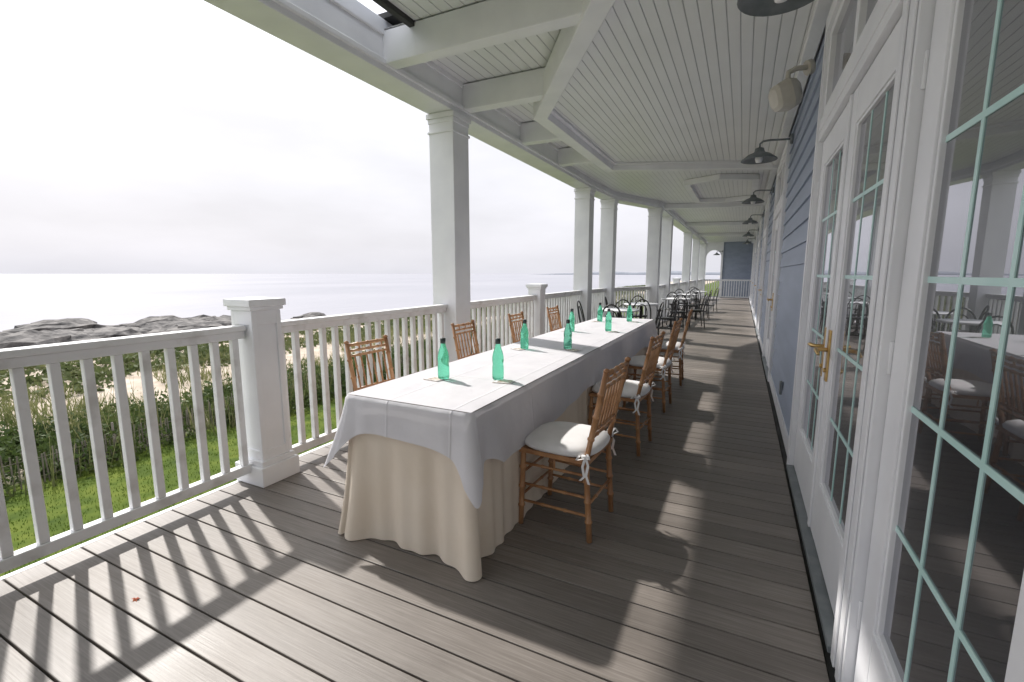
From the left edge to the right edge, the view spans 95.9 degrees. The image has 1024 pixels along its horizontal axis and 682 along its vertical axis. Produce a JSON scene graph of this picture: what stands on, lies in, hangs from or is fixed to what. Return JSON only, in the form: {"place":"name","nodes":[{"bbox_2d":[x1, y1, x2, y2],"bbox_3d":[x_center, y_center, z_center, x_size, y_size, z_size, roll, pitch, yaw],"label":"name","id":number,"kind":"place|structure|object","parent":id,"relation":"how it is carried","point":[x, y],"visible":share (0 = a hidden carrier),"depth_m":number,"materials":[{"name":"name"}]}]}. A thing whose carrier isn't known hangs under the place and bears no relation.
{"place":"outdoors","nodes":[
{"label":"outdoors","id":0,"kind":"place"},
{"bbox_2d":[5,394,345,573],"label":"lawn grass","id":1,"kind":"structure","parent":0,"point":[20,511],"depth_m":11.84,"materials":[{"name":"green plant"}]},
{"bbox_2d":[0,291,643,428],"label":"dune grass","id":2,"kind":"structure","parent":0,"point":[6,418],"depth_m":20.04,"materials":[{"name":"beige plant"}]},
{"bbox_2d":[0,274,716,331],"bbox_3d":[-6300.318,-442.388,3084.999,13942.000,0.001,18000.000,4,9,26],"label":"sea","id":3,"kind":"structure","parent":0,"point":[109,299],"depth_m":205.94,"materials":[{"name":"liquid"}]},
{"bbox_2d":[0,280,718,576],"bbox_3d":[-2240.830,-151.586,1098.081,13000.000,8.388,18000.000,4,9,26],"label":"ground","id":4,"kind":"structure","parent":0,"point":[135,381],"depth_m":12.80,"materials":[{"name":"green plant"}]},
{"bbox_2d":[0,312,325,348],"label":"rock headland","id":5,"kind":"structure","parent":4,"relation":"on","point":[44,332],"depth_m":61.62,"materials":[{"name":"grey stone"}]},
{"bbox_2d":[0,329,516,493],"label":"shrubs","id":6,"kind":"object","parent":4,"relation":"on","point":[113,437],"visible":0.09,"depth_m":13.38,"materials":[{"name":"green plant"}]},
{"bbox_2d":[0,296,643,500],"bbox_3d":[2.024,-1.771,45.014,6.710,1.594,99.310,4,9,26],"label":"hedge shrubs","id":7,"kind":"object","parent":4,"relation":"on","point":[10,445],"visible":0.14,"depth_m":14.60,"materials":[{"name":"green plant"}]},
{"bbox_2d":[0,295,643,496],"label":"tall beach grass","id":8,"kind":"structure","parent":4,"relation":"on","point":[118,429],"depth_m":15.48,"materials":[{"name":"green plant"}]},
{"bbox_2d":[0,285,644,400],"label":"dune shrubs","id":9,"kind":"object","parent":4,"relation":"on","point":[67,370],"visible":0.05,"depth_m":24.34,"materials":[{"name":"green plant"}]},
{"bbox_2d":[0,297,835,681],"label":"wooden deck","id":10,"kind":"structure","parent":4,"relation":"on","point":[688,563],"depth_m":2.10,"materials":[{"name":"grey wood"}]},
{"bbox_2d":[344,335,394,390],"bbox_3d":[-0.846,0.457,3.310,0.517,0.941,0.484,5,10,29],"label":"chiavari chair","id":11,"kind":"object","parent":10,"relation":"on","point":[350,359],"visible":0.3,"depth_m":3.34,"materials":[{"name":"brown wood"}]},
{"bbox_2d":[0,278,750,573],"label":"porch railing","id":12,"kind":"object","parent":10,"relation":"on","point":[255,331],"visible":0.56,"depth_m":2.95,"materials":[{"name":"white wood"}]},
{"bbox_2d":[426,110,470,361],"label":"porch column","id":13,"kind":"structure","parent":10,"relation":"on","point":[447,133],"depth_m":4.91,"materials":[{"name":"white wood"}]},
{"bbox_2d":[204,0,706,243],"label":"edge beam","id":14,"kind":"structure","parent":13,"relation":"on","point":[346,36],"depth_m":3.82,"materials":[{"name":"white paint"}]},
{"bbox_2d":[372,0,414,27],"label":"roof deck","id":15,"kind":"structure","parent":14,"relation":"on","point":[393,15],"depth_m":3.48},
{"bbox_2d":[384,0,569,147],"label":"eave boards","id":16,"kind":"object","parent":15,"relation":"attached to","point":[517,56],"visible":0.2,"depth_m":4.19,"materials":[{"name":"white wood"}]},
{"bbox_2d":[451,319,479,359],"bbox_3d":[-0.262,0.286,4.479,0.517,0.941,0.484,4,9,25],"label":"chiavari chair","id":17,"kind":"object","parent":10,"relation":"on","point":[475,342],"visible":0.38,"depth_m":4.50,"materials":[{"name":"brown wood"}]},
{"bbox_2d":[324,317,657,581],"bbox_3d":[0.545,0.369,4.476,0.977,0.775,5.048,4,9,26],"label":"banquet table","id":18,"kind":"object","parent":10,"relation":"on","point":[433,467],"visible":0.87,"depth_m":2.40,"materials":[{"name":"white fabric"}]},
{"bbox_2d":[424,376,443,381],"bbox_3d":[-0.461,0.226,2.758,0.113,0.004,0.084,6,10,34],"label":"menu card","id":19,"kind":"object","parent":18,"relation":"on","point":[434,378],"visible":0.93,"depth_m":2.74,"materials":[{"name":"paper"}]},
{"bbox_2d":[438,338,449,378],"bbox_3d":[-0.410,0.103,2.757,0.070,0.244,0.070,0,8,1],"label":"water bottle","id":20,"kind":"object","parent":18,"relation":"on","point":[443,364],"visible":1,"depth_m":2.73,"materials":[{"name":"green glass"}]},
{"bbox_2d":[492,338,503,379],"bbox_3d":[-0.083,0.105,2.740,0.070,0.244,0.070,1,8,5],"label":"water bottle","id":21,"kind":"object","parent":18,"relation":"on","point":[497,365],"visible":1,"depth_m":2.72,"materials":[{"name":"green glass"}]},
{"bbox_2d":[492,379,514,383],"bbox_3d":[-0.048,0.235,2.691,0.113,0.004,0.084,3,9,17],"label":"menu card","id":22,"kind":"object","parent":18,"relation":"on","point":[503,381],"visible":1,"depth_m":2.68,"materials":[{"name":"paper"}]},
{"bbox_2d":[520,319,528,348],"bbox_3d":[0.104,-0.057,3.852,0.070,0.244,0.070,1,8,6],"label":"water bottle","id":23,"kind":"object","parent":18,"relation":"on","point":[524,339],"visible":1,"depth_m":3.83,"materials":[{"name":"green glass"}]},
{"bbox_2d":[563,319,571,348],"bbox_3d":[0.466,-0.057,3.852,0.070,0.244,0.070,-5,10,-32],"label":"water bottle","id":24,"kind":"object","parent":18,"relation":"on","point":[567,338],"visible":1,"depth_m":3.83,"materials":[{"name":"green glass"}]},
{"bbox_2d":[569,309,574,330],"bbox_3d":[0.649,-0.230,5.031,0.070,0.244,0.070,-5,10,-29],"label":"water bottle","id":25,"kind":"object","parent":18,"relation":"on","point":[572,320],"visible":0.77,"depth_m":5.01,"materials":[{"name":"green glass"}]},
{"bbox_2d":[597,303,602,320],"bbox_3d":[1.155,-0.381,6.064,0.070,0.244,0.070,1,8,8],"label":"water bottle","id":26,"kind":"object","parent":18,"relation":"on","point":[599,314],"visible":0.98,"depth_m":6.04,"materials":[{"name":"green glass"}]},
{"bbox_2d":[605,309,611,330],"bbox_3d":[1.052,-0.230,5.033,0.070,0.244,0.070,7,11,39],"label":"water bottle","id":27,"kind":"object","parent":18,"relation":"on","point":[608,323],"visible":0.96,"depth_m":5.01,"materials":[{"name":"green glass"}]},
{"bbox_2d":[627,303,631,321],"bbox_3d":[1.539,-0.379,6.053,0.070,0.244,0.070,2,8,10],"label":"water bottle","id":28,"kind":"object","parent":18,"relation":"on","point":[629,313],"visible":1,"depth_m":6.03,"materials":[{"name":"green glass"}]},
{"bbox_2d":[508,311,523,342],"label":"chiavari chair","id":29,"kind":"object","parent":10,"relation":"on","point":[520,314],"visible":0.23,"depth_m":5.50,"materials":[{"name":"brown wood"}]},
{"bbox_2d":[546,305,561,330],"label":"chiavari chair","id":30,"kind":"object","parent":10,"relation":"on","point":[556,318],"visible":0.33,"depth_m":6.62,"materials":[{"name":"brown wood"}]},
{"bbox_2d":[518,357,630,542],"bbox_3d":[0.348,0.559,2.612,0.517,0.941,0.484,5,10,29],"label":"chiavari chair","id":31,"kind":"object","parent":10,"relation":"on","point":[583,446],"visible":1,"depth_m":2.51,"materials":[{"name":"brown wood"}]},
{"bbox_2d":[577,301,584,322],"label":"bentwood chair","id":32,"kind":"object","parent":10,"relation":"on","point":[583,317],"visible":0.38,"depth_m":8.82,"materials":[{"name":"black paint"}]},
{"bbox_2d":[573,187,595,321],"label":"porch column","id":33,"kind":"structure","parent":10,"relation":"on","point":[583,234],"depth_m":9.09,"materials":[{"name":"white wood"}]},
{"bbox_2d":[599,199,618,316],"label":"porch column","id":34,"kind":"structure","parent":10,"relation":"on","point":[608,234],"depth_m":10.43,"materials":[{"name":"white wood"}]},
{"bbox_2d":[602,304,621,317],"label":"bentwood chair","id":35,"kind":"object","parent":10,"relation":"on","point":[612,310],"visible":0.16,"depth_m":7.75,"materials":[{"name":"black paint"}]},
{"bbox_2d":[605,297,625,317],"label":"bentwood chair","id":36,"kind":"object","parent":10,"relation":"on","point":[606,302],"visible":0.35,"depth_m":10.19,"materials":[{"name":"black paint"}]},
{"bbox_2d":[612,299,628,317],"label":"bentwood chair","id":37,"kind":"object","parent":10,"relation":"on","point":[620,305],"visible":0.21,"depth_m":9.26,"materials":[{"name":"black paint"}]},
{"bbox_2d":[602,308,639,317],"bbox_3d":[1.976,-0.216,8.564,0.740,0.750,0.740,4,9,26],"label":"bistro table","id":38,"kind":"object","parent":10,"relation":"on","point":[623,310],"visible":0.34,"depth_m":8.42,"materials":[{"name":"white paint"}]},
{"bbox_2d":[588,331,665,455],"bbox_3d":[0.924,0.390,3.765,0.517,0.941,0.484,5,10,29],"label":"chiavari chair","id":39,"kind":"object","parent":10,"relation":"on","point":[636,392],"visible":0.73,"depth_m":3.63,"materials":[{"name":"brown wood"}]},
{"bbox_2d":[630,295,646,318],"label":"bentwood chair","id":40,"kind":"object","parent":10,"relation":"on","point":[644,316],"visible":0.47,"depth_m":10.81,"materials":[{"name":"black paint"}]},
{"bbox_2d":[624,303,658,318],"bbox_3d":[2.819,-0.446,10.139,0.740,0.750,0.740,4,9,26],"label":"bistro table","id":41,"kind":"object","parent":10,"relation":"on","point":[641,306],"visible":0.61,"depth_m":10.08,"materials":[{"name":"white paint"}]},
{"bbox_2d":[632,299,650,318],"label":"bentwood chair","id":42,"kind":"object","parent":10,"relation":"on","point":[645,307],"visible":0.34,"depth_m":9.33,"materials":[{"name":"black paint"}]},
{"bbox_2d":[623,318,682,412],"bbox_3d":[1.483,0.227,4.883,0.517,0.941,0.484,4,9,28],"label":"chiavari chair","id":43,"kind":"object","parent":10,"relation":"on","point":[665,363],"visible":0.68,"depth_m":4.77,"materials":[{"name":"brown wood"}]},
{"bbox_2d":[645,208,663,325],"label":"porch column","id":44,"kind":"structure","parent":10,"relation":"on","point":[655,216],"depth_m":11.82,"materials":[{"name":"white wood"}]},
{"bbox_2d":[655,302,663,334],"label":"bentwood chair","id":45,"kind":"object","parent":10,"relation":"on","point":[658,314],"visible":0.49,"depth_m":8.35,"materials":[{"name":"black paint"}]},
{"bbox_2d":[659,217,673,320],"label":"porch column","id":46,"kind":"structure","parent":10,"relation":"on","point":[666,250],"depth_m":13.67,"materials":[{"name":"white wood"}]},
{"bbox_2d":[655,297,678,333],"bbox_3d":[3.372,-0.510,10.094,0.468,0.895,0.410,1,8,5],"label":"bentwood chair","id":47,"kind":"object","parent":10,"relation":"on","point":[670,318],"visible":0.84,"depth_m":10.03,"materials":[{"name":"black paint"}]},
{"bbox_2d":[646,309,692,385],"bbox_3d":[2.043,0.063,6.003,0.517,0.941,0.484,4,9,23],"label":"chiavari chair","id":48,"kind":"object","parent":10,"relation":"on","point":[679,347],"visible":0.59,"depth_m":5.82,"materials":[{"name":"brown wood"}]},
{"bbox_2d":[665,292,680,324],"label":"bentwood chair","id":49,"kind":"object","parent":10,"relation":"on","point":[678,309],"visible":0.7,"depth_m":12.91,"materials":[{"name":"black paint"}]},
{"bbox_2d":[661,298,690,326],"bbox_3d":[4.330,-0.757,12.269,0.740,0.750,0.740,4,9,26],"label":"bistro table","id":50,"kind":"object","parent":10,"relation":"on","point":[675,307],"visible":0.52,"depth_m":12.12,"materials":[{"name":"white paint"}]},
{"bbox_2d":[669,294,687,327],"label":"bentwood chair","id":51,"kind":"object","parent":10,"relation":"on","point":[682,312],"visible":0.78,"depth_m":11.54,"materials":[{"name":"black paint"}]},
{"bbox_2d":[673,289,686,315],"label":"bentwood chair","id":52,"kind":"object","parent":10,"relation":"on","point":[682,297],"visible":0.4,"depth_m":15.38,"materials":[{"name":"black paint"}]},
{"bbox_2d":[673,294,697,317],"bbox_3d":[5.483,-1.111,14.686,0.740,0.750,0.740,4,9,26],"label":"bistro table","id":53,"kind":"object","parent":10,"relation":"on","point":[685,301],"visible":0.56,"depth_m":14.46,"materials":[{"name":"white paint"}]},
{"bbox_2d":[681,232,692,307],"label":"porch column","id":54,"kind":"structure","parent":10,"relation":"on","point":[687,252],"depth_m":18.81,"materials":[{"name":"white wood"}]},
{"bbox_2d":[681,291,696,319],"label":"bentwood chair","id":55,"kind":"object","parent":10,"relation":"on","point":[689,305],"visible":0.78,"depth_m":13.97,"materials":[{"name":"black paint"}]},
{"bbox_2d":[688,287,698,308],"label":"bentwood chair","id":56,"kind":"object","parent":10,"relation":"on","point":[693,298],"visible":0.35,"depth_m":17.78,"materials":[{"name":"black paint"}]},
{"bbox_2d":[689,288,700,312],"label":"bentwood chair","id":57,"kind":"object","parent":10,"relation":"on","point":[691,300],"visible":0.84,"depth_m":16.43,"materials":[{"name":"black paint"}]},
{"bbox_2d":[691,239,700,302],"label":"porch column","id":58,"kind":"structure","parent":10,"relation":"on","point":[695,259],"depth_m":22.18,"materials":[{"name":"white wood"}]},
{"bbox_2d":[688,293,707,327],"bbox_3d":[4.875,-0.814,12.173,0.468,0.895,0.410,1,8,10],"label":"bentwood chair","id":59,"kind":"object","parent":10,"relation":"on","point":[698,310],"visible":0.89,"depth_m":12.09,"materials":[{"name":"black paint"}]},
{"bbox_2d":[698,244,706,298],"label":"porch column","id":60,"kind":"structure","parent":10,"relation":"on","point":[702,256],"depth_m":25.83,"materials":[{"name":"white wood"}]},
{"bbox_2d":[694,290,711,318],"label":"bentwood chair","id":61,"kind":"object","parent":10,"relation":"on","point":[708,299],"visible":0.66,"depth_m":14.46,"materials":[{"name":"black paint"}]},
{"bbox_2d":[703,288,718,310],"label":"bentwood chair","id":62,"kind":"object","parent":10,"relation":"on","point":[713,305],"visible":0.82,"depth_m":17.03,"materials":[{"name":"black paint"}]},
{"bbox_2d":[703,241,752,297],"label":"end wall","id":63,"kind":"structure","parent":10,"relation":"on","point":[736,260],"depth_m":26.76,"materials":[{"name":"blue wood"}]},
{"bbox_2d":[749,33,824,453],"bbox_3d":[6.360,-1.907,11.763,0.045,3.171,35.000,4,9,26],"label":"siding","id":64,"kind":"object","parent":10,"relation":"on","point":[799,180],"visible":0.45,"depth_m":4.35,"materials":[{"name":"blue paint"}]},
{"bbox_2d":[742,228,758,236],"bbox_3d":[8.358,-3.796,16.208,0.510,0.285,0.383,11,13,51],"label":"wall lamp","id":65,"kind":"object","parent":64,"relation":"attached to","point":[748,234],"visible":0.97,"depth_m":16.20,"materials":[{"name":"grey metal"}]},
{"bbox_2d":[742,213,764,223],"bbox_3d":[6.274,-3.187,12.039,0.510,0.285,0.383,11,13,51],"label":"wall lamp","id":66,"kind":"object","parent":64,"relation":"attached to","point":[750,220],"visible":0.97,"depth_m":12.01,"materials":[{"name":"grey metal"}]},
{"bbox_2d":[742,187,773,203],"bbox_3d":[4.500,-2.669,8.492,0.510,0.285,0.383,11,13,51],"label":"wall lamp","id":67,"kind":"object","parent":64,"relation":"attached to","point":[753,199],"visible":1,"depth_m":8.49,"materials":[{"name":"grey metal"}]},
{"bbox_2d":[741,133,793,163],"bbox_3d":[2.904,-2.202,5.299,0.510,0.285,0.383,11,13,51],"label":"wall lamp","id":68,"kind":"object","parent":64,"relation":"attached to","point":[759,155],"visible":1,"depth_m":5.31,"materials":[{"name":"grey metal"}]},
{"bbox_2d":[779,381,782,394],"bbox_3d":[2.590,0.451,4.454,0.022,0.120,0.080,4,9,26],"label":"outlet cover","id":69,"kind":"object","parent":64,"relation":"attached to","point":[780,387],"visible":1,"depth_m":4.42,"materials":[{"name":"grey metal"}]},
{"bbox_2d":[768,59,815,111],"bbox_3d":[2.000,-1.806,3.287,0.305,0.285,0.170,-18,8,4],"label":"outdoor speaker","id":70,"kind":"object","parent":64,"relation":"attached to","point":[786,94],"visible":1,"depth_m":3.24},
{"bbox_2d":[0,0,753,273],"label":"sky","id":71,"kind":"structure","parent":0,"point":[137,136],"materials":[{"name":"white"}]},
{"bbox_2d":[529,271,719,274],"bbox_3d":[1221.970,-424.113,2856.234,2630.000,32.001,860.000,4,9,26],"label":"distant hills","id":72,"kind":"structure","parent":0,"point":[672,273],"depth_m":3047.53,"materials":[{"name":"grey"}]},
{"bbox_2d":[554,0,825,241],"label":"ceiling","id":73,"kind":"structure","parent":0,"point":[670,80],"depth_m":4.57,"materials":[{"name":"white wood"}]},
{"bbox_2d":[383,0,591,166],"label":"rafters","id":74,"kind":"object","parent":73,"relation":"attached to","point":[483,24],"visible":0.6,"depth_m":3.54,"materials":[{"name":"white paint"}]},
{"bbox_2d":[533,0,832,242],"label":"soffit bands","id":75,"kind":"object","parent":73,"relation":"attached to","point":[571,46],"visible":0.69,"depth_m":5.36,"materials":[{"name":"white paint"}]},
{"bbox_2d":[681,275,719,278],"bbox_3d":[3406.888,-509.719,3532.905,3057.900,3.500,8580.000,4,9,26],"label":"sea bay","id":76,"kind":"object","parent":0,"point":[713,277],"depth_m":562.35,"materials":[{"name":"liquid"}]},
{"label":"walls","id":77,"kind":"object","parent":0,"visible":0},
{"bbox_2d":[749,239,754,301],"bbox_3d":[11.783,-3.421,22.614,0.098,3.030,2.050,4,9,26],"label":"frame","id":78,"kind":"object","parent":77,"relation":"attached to","point":[752,270],"visible":0.52,"depth_m":21.84,"materials":[{"name":"white paint"}]},
{"bbox_2d":[750,230,757,309],"bbox_3d":[9.788,-2.838,18.623,0.098,3.030,2.050,4,9,26],"label":"frame","id":79,"kind":"object","parent":77,"relation":"attached to","point":[754,267],"visible":0.59,"depth_m":17.90,"materials":[{"name":"white paint"}]},
{"bbox_2d":[752,217,762,319],"bbox_3d":[7.793,-2.255,14.632,0.098,3.030,2.050,4,9,26],"label":"frame","id":80,"kind":"object","parent":77,"relation":"attached to","point":[757,267],"visible":0.66,"depth_m":13.95,"materials":[{"name":"white paint"}]},
{"bbox_2d":[756,194,771,338],"bbox_3d":[5.798,-1.671,10.641,0.098,3.030,2.050,4,9,26],"label":"frame","id":81,"kind":"object","parent":77,"relation":"attached to","point":[763,261],"visible":0.76,"depth_m":10.51,"materials":[{"name":"white paint"}]},
{"bbox_2d":[762,137,790,381],"bbox_3d":[3.825,-1.095,6.694,0.098,3.030,2.050,4,9,26],"label":"frame","id":82,"kind":"object","parent":77,"relation":"attached to","point":[779,214],"visible":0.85,"depth_m":6.60,"materials":[{"name":"white paint"}]},
{"bbox_2d":[768,176,781,338],"bbox_3d":[3.844,-1.185,6.672,0.025,2.555,1.750,4,9,26],"label":"glass","id":83,"kind":"object","parent":82,"relation":"attached to","point":[775,254],"visible":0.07,"depth_m":7.30,"materials":[{"name":"grey"}]},
{"bbox_2d":[786,0,911,666],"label":"frame","id":84,"kind":"object","parent":77,"relation":"attached to","point":[872,73],"visible":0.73,"depth_m":2.21,"materials":[{"name":"white paint"}]},
{"bbox_2d":[737,0,813,16],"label":"wall lamp","id":85,"kind":"object","parent":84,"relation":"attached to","point":[760,8],"visible":1,"depth_m":2.31,"materials":[{"name":"grey metal"}]},
{"bbox_2d":[807,327,831,381],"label":"door handles","id":86,"kind":"object","parent":84,"relation":"attached to","point":[819,347],"depth_m":2.33,"materials":[{"name":"gold metal"}]},
{"bbox_2d":[806,91,887,522],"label":"muntins","id":87,"kind":"object","parent":84,"relation":"attached to","point":[866,277],"visible":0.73,"depth_m":1.98,"materials":[{"name":"paint"}]},
{"bbox_2d":[803,0,893,531],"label":"glass","id":88,"kind":"object","parent":84,"relation":"attached to","point":[845,40],"visible":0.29,"depth_m":2.05,"materials":[{"name":"grey"}]},
{"bbox_2d":[835,0,1023,681],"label":"frame","id":89,"kind":"object","parent":77,"relation":"attached to","point":[924,115],"visible":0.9,"depth_m":1.32,"materials":[{"name":"white paint"}]},
{"bbox_2d":[883,0,1023,681],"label":"glass","id":90,"kind":"object","parent":89,"relation":"attached to","point":[993,591],"visible":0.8,"depth_m":0.96,"materials":[{"name":"grey"}]},
{"bbox_2d":[895,0,1023,681],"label":"muntins","id":91,"kind":"object","parent":89,"relation":"attached to","point":[1012,281],"visible":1,"depth_m":0.95,"materials":[{"name":"paint"}]}
]}

